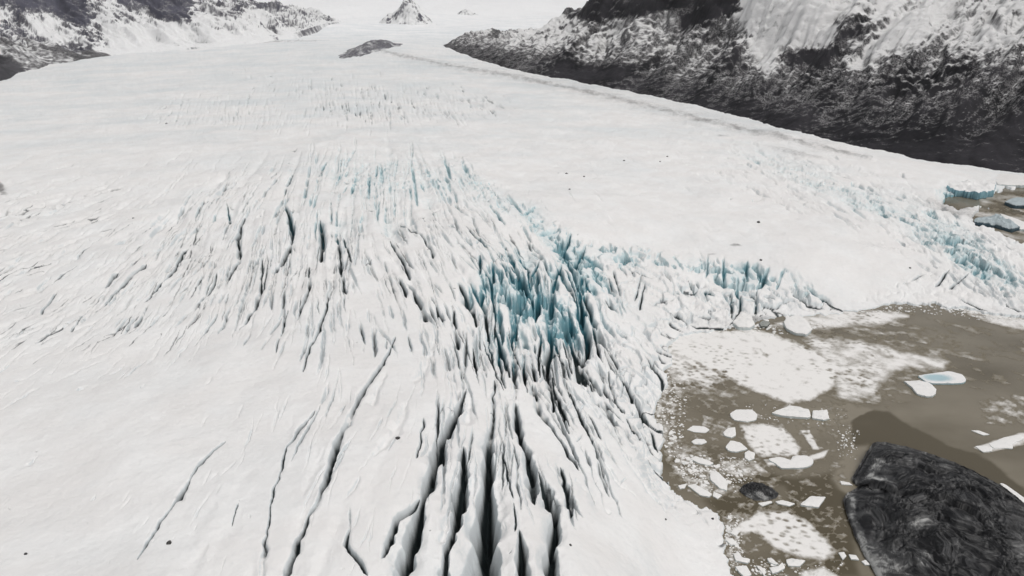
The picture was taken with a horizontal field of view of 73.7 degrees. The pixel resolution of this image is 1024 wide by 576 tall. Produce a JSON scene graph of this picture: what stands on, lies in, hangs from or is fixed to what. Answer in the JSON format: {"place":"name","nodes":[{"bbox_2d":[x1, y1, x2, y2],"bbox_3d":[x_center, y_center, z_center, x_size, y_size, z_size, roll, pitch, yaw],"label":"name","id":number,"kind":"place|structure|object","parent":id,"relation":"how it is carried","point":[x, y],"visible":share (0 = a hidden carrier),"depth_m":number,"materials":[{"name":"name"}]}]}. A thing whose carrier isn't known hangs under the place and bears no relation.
{"place":"outdoors","nodes":[
{"label":"outdoors","id":0,"kind":"place"},
{"bbox_2d":[0,35,110,80],"bbox_3d":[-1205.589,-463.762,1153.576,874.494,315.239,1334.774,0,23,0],"label":"mountain","id":1,"kind":"structure","parent":0,"point":[18,56],"depth_m":1477.83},
{"bbox_2d":[0,0,340,55],"bbox_3d":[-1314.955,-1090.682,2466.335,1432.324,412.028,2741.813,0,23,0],"label":"mountain","id":2,"kind":"structure","parent":0,"point":[115,27],"depth_m":1781.89,"materials":[{"name":"white snow"}]},
{"bbox_2d":[379,0,432,24],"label":"rock peak","id":3,"kind":"object","parent":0,"point":[409,12],"visible":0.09,"depth_m":2833.01,"materials":[{"name":"white snow"}]},
{"bbox_2d":[457,9,477,14],"bbox_3d":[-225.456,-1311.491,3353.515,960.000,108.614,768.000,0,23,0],"label":"rock peak","id":4,"kind":"object","parent":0,"point":[465,12],"visible":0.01,"depth_m":3316.29,"materials":[{"name":"white snow"}]},
{"bbox_2d":[0,0,1023,575],"bbox_3d":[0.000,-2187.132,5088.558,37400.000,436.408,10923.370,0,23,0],"label":"glacier","id":5,"kind":"object","parent":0,"point":[288,304],"visible":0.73,"depth_m":334.69,"materials":[{"name":"white ice"}]},
{"bbox_2d":[338,39,401,58],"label":"moraine mound","id":6,"kind":"object","parent":5,"relation":"on","point":[368,47],"visible":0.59,"depth_m":1493.40,"materials":[{"name":"grey stone"}]},
{"bbox_2d":[443,0,1023,172],"bbox_3d":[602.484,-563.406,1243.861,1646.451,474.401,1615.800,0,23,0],"label":"mountain","id":7,"kind":"structure","parent":0,"point":[941,81],"depth_m":856.79,"materials":[{"name":"black stone"}]},
{"bbox_2d":[654,188,1023,575],"bbox_3d":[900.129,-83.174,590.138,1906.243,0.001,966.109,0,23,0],"label":"lake","id":8,"kind":"structure","parent":0,"point":[944,421],"depth_m":262.42,"materials":[{"name":"liquid"}]},
{"bbox_2d":[678,484,686,488],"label":"ice floe","id":9,"kind":"object","parent":8,"relation":"on","point":[682,486],"visible":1,"depth_m":229.10,"materials":[{"name":"white ice"}]},
{"bbox_2d":[687,426,708,432],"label":"ice floe","id":10,"kind":"object","parent":8,"relation":"on","point":[699,429],"visible":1,"depth_m":260.06,"materials":[{"name":"white ice"}]},
{"bbox_2d":[691,439,706,444],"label":"ice floe","id":11,"kind":"object","parent":8,"relation":"on","point":[699,441],"visible":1,"depth_m":252.69,"materials":[{"name":"white ice"}]},
{"bbox_2d":[688,484,711,497],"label":"ice floe","id":12,"kind":"object","parent":8,"relation":"on","point":[699,490],"visible":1,"depth_m":226.90,"materials":[{"name":"white ice"}]},
{"bbox_2d":[690,456,712,465],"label":"ice floe","id":13,"kind":"object","parent":8,"relation":"on","point":[699,460],"visible":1,"depth_m":241.29,"materials":[{"name":"white ice"}]},
{"bbox_2d":[713,492,721,498],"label":"ice floe","id":14,"kind":"object","parent":8,"relation":"on","point":[716,495],"visible":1,"depth_m":224.89,"materials":[{"name":"white ice"}]},
{"bbox_2d":[710,472,727,490],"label":"ice floe","id":15,"kind":"object","parent":8,"relation":"on","point":[718,480],"visible":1,"depth_m":231.53,"materials":[{"name":"white ice"}]},
{"bbox_2d":[723,427,735,437],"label":"ice floe","id":16,"kind":"object","parent":8,"relation":"on","point":[729,432],"visible":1,"depth_m":257.31,"materials":[{"name":"white ice"}]},
{"bbox_2d":[725,538,738,545],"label":"ice floe","id":17,"kind":"object","parent":8,"relation":"on","point":[731,542],"visible":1,"depth_m":205.40,"materials":[{"name":"white ice"}]},
{"bbox_2d":[731,527,738,535],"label":"ice floe","id":18,"kind":"object","parent":8,"relation":"on","point":[735,532],"visible":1,"depth_m":209.21,"materials":[{"name":"white ice"}]},
{"bbox_2d":[726,441,746,452],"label":"ice floe","id":19,"kind":"object","parent":8,"relation":"on","point":[734,447],"visible":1,"depth_m":248.82,"materials":[{"name":"white ice"}]},
{"bbox_2d":[734,551,749,563],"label":"ice floe","id":20,"kind":"object","parent":8,"relation":"on","point":[738,557],"visible":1,"depth_m":198.81,"materials":[{"name":"white ice"}]},
{"bbox_2d":[735,566,750,575],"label":"ice floe","id":21,"kind":"object","parent":8,"relation":"on","point":[743,570],"visible":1,"depth_m":194.81,"materials":[{"name":"white ice"}]},
{"bbox_2d":[730,409,756,421],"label":"ice floe","id":22,"kind":"object","parent":8,"relation":"on","point":[744,415],"visible":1,"depth_m":268.38,"materials":[{"name":"white ice"}]},
{"bbox_2d":[733,312,754,330],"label":"ice floe","id":23,"kind":"object","parent":8,"relation":"on","point":[742,321],"visible":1,"depth_m":342.47,"materials":[{"name":"white ice"}]},
{"bbox_2d":[744,450,754,460],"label":"ice floe","id":24,"kind":"object","parent":8,"relation":"on","point":[749,455],"visible":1,"depth_m":244.58,"materials":[{"name":"white ice"}]},
{"bbox_2d":[740,482,777,500],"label":"iceberg","id":25,"kind":"object","parent":8,"relation":"on","point":[755,491],"visible":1,"depth_m":225.07,"materials":[{"name":"black"}]},
{"bbox_2d":[756,565,765,575],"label":"ice floe","id":26,"kind":"object","parent":8,"relation":"on","point":[761,570],"visible":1,"depth_m":195.14,"materials":[{"name":"white ice"}]},
{"bbox_2d":[759,320,769,327],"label":"ice block","id":27,"kind":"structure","parent":8,"relation":"on","point":[764,323],"depth_m":343.46,"materials":[{"name":"grey ice"}]},
{"bbox_2d":[758,501,771,506],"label":"ice floe","id":28,"kind":"object","parent":8,"relation":"on","point":[762,504],"visible":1,"depth_m":221.43,"materials":[{"name":"white ice"}]},
{"bbox_2d":[767,558,777,565],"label":"ice floe","id":29,"kind":"object","parent":8,"relation":"on","point":[771,561],"visible":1,"depth_m":198.02,"materials":[{"name":"white ice"}]},
{"bbox_2d":[770,563,784,574],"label":"ice floe","id":30,"kind":"object","parent":8,"relation":"on","point":[777,569],"visible":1,"depth_m":195.44,"materials":[{"name":"white ice"}]},
{"bbox_2d":[775,500,794,506],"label":"ice floe","id":31,"kind":"object","parent":8,"relation":"on","point":[785,503],"visible":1,"depth_m":221.35,"materials":[{"name":"white ice"}]},
{"bbox_2d":[769,455,812,468],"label":"ice floe","id":32,"kind":"object","parent":8,"relation":"on","point":[800,462],"visible":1,"depth_m":240.64,"materials":[{"name":"white ice"}]},
{"bbox_2d":[772,405,810,418],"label":"ice floe","id":33,"kind":"object","parent":8,"relation":"on","point":[794,412],"visible":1,"depth_m":269.22,"materials":[{"name":"white ice"}]},
{"bbox_2d":[786,558,804,566],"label":"ice floe","id":34,"kind":"object","parent":8,"relation":"on","point":[791,562],"visible":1,"depth_m":197.76,"materials":[{"name":"white ice"}]},
{"bbox_2d":[784,315,811,336],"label":"ice floe","id":35,"kind":"object","parent":8,"relation":"on","point":[796,325],"visible":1,"depth_m":340.16,"materials":[{"name":"white ice"}]},
{"bbox_2d":[800,496,825,507],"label":"ice floe","id":36,"kind":"object","parent":8,"relation":"on","point":[814,501],"visible":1,"depth_m":221.40,"materials":[{"name":"white ice"}]},
{"bbox_2d":[812,410,828,420],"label":"ice floe","id":37,"kind":"object","parent":8,"relation":"on","point":[821,415],"visible":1,"depth_m":267.75,"materials":[{"name":"white ice"}]},
{"bbox_2d":[654,194,1023,575],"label":"slush ice","id":38,"kind":"structure","parent":8,"relation":"on","point":[786,371],"depth_m":291.13,"materials":[{"name":"white ice"}]},
{"bbox_2d":[656,304,1022,575],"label":"brash ice","id":39,"kind":"structure","parent":8,"relation":"on","point":[814,327],"depth_m":273.32,"materials":[{"name":"white ice"}]},
{"bbox_2d":[838,552,845,559],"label":"ice floe","id":40,"kind":"object","parent":8,"relation":"on","point":[842,555],"visible":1,"depth_m":200.45,"materials":[{"name":"white ice"}]},
{"bbox_2d":[840,481,851,485],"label":"ice floe","id":41,"kind":"object","parent":8,"relation":"on","point":[845,483],"visible":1,"depth_m":230.70,"materials":[{"name":"white ice"}]},
{"bbox_2d":[849,554,858,560],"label":"ice floe","id":42,"kind":"object","parent":8,"relation":"on","point":[853,557],"visible":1,"depth_m":199.68,"materials":[{"name":"white ice"}]},
{"bbox_2d":[862,560,869,565],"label":"ice floe","id":43,"kind":"object","parent":8,"relation":"on","point":[865,562],"visible":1,"depth_m":197.64,"materials":[{"name":"white ice"}]},
{"bbox_2d":[904,380,935,397],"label":"ice floe","id":44,"kind":"object","parent":8,"relation":"on","point":[923,389],"visible":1,"depth_m":286.40,"materials":[{"name":"white ice"}]},
{"bbox_2d":[844,442,1023,575],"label":"rock outcrop","id":45,"kind":"object","parent":8,"relation":"on","point":[911,511],"visible":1,"depth_m":206.55,"materials":[{"name":"black stone"}]},
{"bbox_2d":[918,371,965,384],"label":"ice floe","id":46,"kind":"object","parent":8,"relation":"on","point":[946,378],"visible":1,"depth_m":294.58,"materials":[{"name":"white ice"}]},
{"bbox_2d":[946,179,995,199],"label":"iceberg","id":47,"kind":"object","parent":8,"relation":"on","point":[975,189],"visible":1,"depth_m":574.44,"materials":[{"name":"white ice"}]},
{"bbox_2d":[971,430,988,435],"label":"ice floe","id":48,"kind":"object","parent":8,"relation":"on","point":[980,432],"visible":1,"depth_m":258.13,"materials":[{"name":"white ice"}]},
{"bbox_2d":[975,445,991,452],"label":"ice floe","id":49,"kind":"object","parent":8,"relation":"on","point":[983,448],"visible":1,"depth_m":248.65,"materials":[{"name":"white ice"}]},
{"bbox_2d":[974,214,1019,232],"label":"iceberg","id":50,"kind":"object","parent":8,"relation":"on","point":[998,221],"visible":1,"depth_m":494.64,"materials":[{"name":"grey ice"}]},
{"bbox_2d":[989,434,1021,448],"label":"ice floe","id":51,"kind":"object","parent":8,"relation":"on","point":[1006,442],"visible":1,"depth_m":252.12,"materials":[{"name":"white ice"}]},
{"bbox_2d":[995,174,1023,187],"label":"ice floe","id":52,"kind":"object","parent":8,"relation":"on","point":[1016,180],"visible":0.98,"depth_m":612.38,"materials":[{"name":"white ice"}]},
{"bbox_2d":[1000,213,1023,231],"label":"ice floe","id":53,"kind":"object","parent":8,"relation":"on","point":[1018,222],"visible":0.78,"depth_m":502.07,"materials":[{"name":"white ice"}]},
{"bbox_2d":[1000,483,1023,501],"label":"ice floe","id":54,"kind":"object","parent":8,"relation":"on","point":[1020,497],"visible":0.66,"depth_m":226.13,"materials":[{"name":"white ice"}]},
{"bbox_2d":[1004,197,1023,208],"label":"iceberg","id":55,"kind":"object","parent":8,"relation":"on","point":[1016,203],"visible":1,"depth_m":545.12,"materials":[{"name":"ice"}]}
]}

